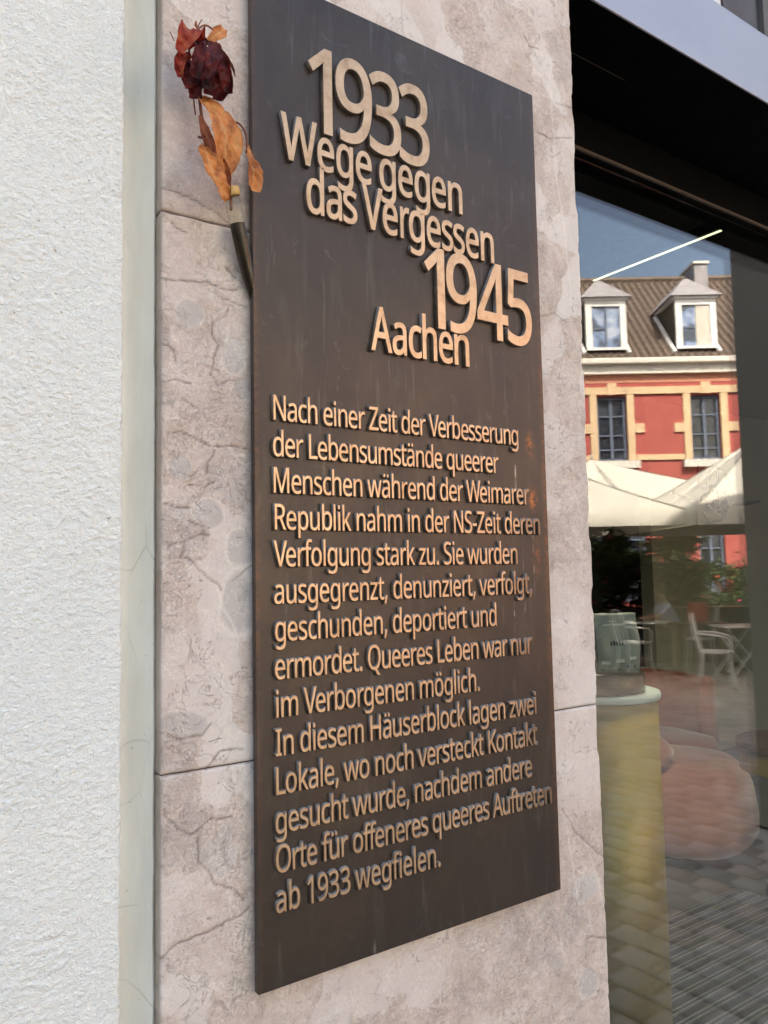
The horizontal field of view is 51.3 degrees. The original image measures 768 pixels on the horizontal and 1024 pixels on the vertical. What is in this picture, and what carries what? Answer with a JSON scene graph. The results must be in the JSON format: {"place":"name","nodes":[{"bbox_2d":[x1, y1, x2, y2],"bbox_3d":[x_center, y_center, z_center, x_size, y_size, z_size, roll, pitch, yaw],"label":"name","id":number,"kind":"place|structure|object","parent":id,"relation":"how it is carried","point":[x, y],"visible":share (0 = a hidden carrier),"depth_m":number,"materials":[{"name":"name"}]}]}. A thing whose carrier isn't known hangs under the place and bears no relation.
{"place":"outdoors","nodes":[
{"label":"outdoors","id":0,"kind":"place"},
{"bbox_2d":[574,171,767,475],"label":"ceiling","id":1,"kind":"structure","parent":0,"point":[686,326],"depth_m":4.61,"materials":[{"name":"clear glass"}]},
{"bbox_2d":[590,220,722,280],"bbox_3d":[1.047,-1.095,3.135,0.039,0.204,0.587,2,-5,-35],"label":"strip light","id":2,"kind":"object","parent":1,"relation":"hanging from","point":[699,233],"visible":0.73,"depth_m":3.10,"materials":[{"name":"white"}]},
{"bbox_2d":[665,746,767,915],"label":"interior floor","id":3,"kind":"structure","parent":0,"point":[690,883],"depth_m":4.16,"materials":[{"name":"grey stone"}]},
{"bbox_2d":[587,472,644,666],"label":"interior wall","id":4,"kind":"structure","parent":3,"relation":"on","point":[614,533],"depth_m":11.80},
{"bbox_2d":[640,667,720,750],"bbox_3d":[1.875,1.550,5.569,0.860,0.865,0.790,1,-5,-25],"label":"lounge chair","id":5,"kind":"object","parent":3,"relation":"on","point":[688,708],"visible":0.19,"depth_m":5.67,"materials":[{"name":"pink fabric"}]},
{"bbox_2d":[633,400,767,749],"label":"partition wall","id":6,"kind":"structure","parent":3,"relation":"on","point":[704,586],"depth_m":7.05,"materials":[{"name":"clear glass"}]},
{"bbox_2d":[672,455,760,522],"bbox_3d":[3.009,-0.200,7.155,1.354,0.596,0.088,2,-5,-35],"label":"wire ornament","id":7,"kind":"object","parent":6,"relation":"attached to","point":[723,506],"visible":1,"depth_m":7.09,"materials":[{"name":"white metal"}]},
{"bbox_2d":[660,736,759,860],"bbox_3d":[1.665,1.575,4.690,0.930,0.689,0.930,-4,-5,35],"label":"pouf","id":8,"kind":"object","parent":3,"relation":"on","point":[710,808],"visible":0.45,"depth_m":4.25,"materials":[{"name":"pink fabric"}]},
{"bbox_2d":[668,888,767,1023],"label":"entrance mat","id":9,"kind":"object","parent":3,"relation":"on","point":[718,946],"visible":0.54,"depth_m":3.20,"materials":[{"name":"grey carpet"}]},
{"bbox_2d":[595,686,672,1023],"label":"brass pedestal","id":10,"kind":"object","parent":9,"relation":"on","point":[635,890],"visible":0.45,"depth_m":2.38,"materials":[{"name":"gold metal"}]},
{"bbox_2d":[596,670,645,696],"bbox_3d":[0.692,0.540,2.564,0.276,0.060,0.276,2,-5,-35],"label":"dark round tray","id":11,"kind":"object","parent":10,"relation":"on","point":[620,684],"visible":0.41,"depth_m":2.43,"materials":[{"name":"brown paint"}]},
{"bbox_2d":[594,612,639,673],"bbox_3d":[0.707,0.412,2.518,0.186,0.189,0.086,-1,-4,-7],"label":"coffee bag","id":12,"kind":"object","parent":11,"relation":"on","point":[617,645],"visible":0.79,"depth_m":2.49,"materials":[{"name":"green plastic"}]},
{"bbox_2d":[735,730,767,895],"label":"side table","id":13,"kind":"object","parent":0,"point":[752,746],"visible":1,"depth_m":3.84,"materials":[{"name":"brown wood"}]},
{"label":"ground","id":14,"kind":"structure","parent":0,"visible":0},
{"bbox_2d":[0,0,124,1023],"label":"plaster wall","id":15,"kind":"structure","parent":14,"relation":"on","point":[61,197],"depth_m":0.66,"materials":[{"name":"white paint"}]},
{"bbox_2d":[118,0,156,1023],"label":"painted reveal","id":16,"kind":"object","parent":15,"relation":"attached to","point":[137,844],"visible":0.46,"depth_m":0.73,"materials":[{"name":"grey paint"}]},
{"bbox_2d":[154,0,609,1023],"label":"stone pier","id":17,"kind":"structure","parent":14,"relation":"on","point":[540,960],"depth_m":0.78,"materials":[{"name":"stone"}]},
{"bbox_2d":[230,185,253,298],"bbox_3d":[-0.139,-0.254,0.776,0.018,0.117,0.049,-3,-5,24],"label":"flower water tube","id":18,"kind":"object","parent":17,"relation":"attached to","point":[240,240],"visible":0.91,"depth_m":0.77,"materials":[{"name":"black plastic"}]},
{"bbox_2d":[170,19,262,210],"bbox_3d":[-0.153,-0.378,0.747,0.088,0.174,0.054,1,-5,-21],"label":"dried rose","id":19,"kind":"object","parent":18,"relation":"attached to","point":[206,69],"visible":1,"depth_m":0.74,"materials":[{"name":"brown plant"}]},
{"bbox_2d":[248,0,560,994],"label":"memorial plaque","id":20,"kind":"object","parent":17,"relation":"attached to","point":[404,760],"visible":1,"depth_m":0.86,"materials":[{"name":"brown metal"}]},
{"bbox_2d":[569,0,767,247],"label":"shop front","id":21,"kind":"object","parent":17,"relation":"attached to","point":[669,98],"visible":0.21,"depth_m":1.39,"materials":[{"name":"black metal"}]},
{"bbox_2d":[714,0,767,36],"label":"facade","id":22,"kind":"structure","parent":21,"relation":"on","point":[753,13],"depth_m":1.44,"materials":[{"name":"grey metal"}]}
]}

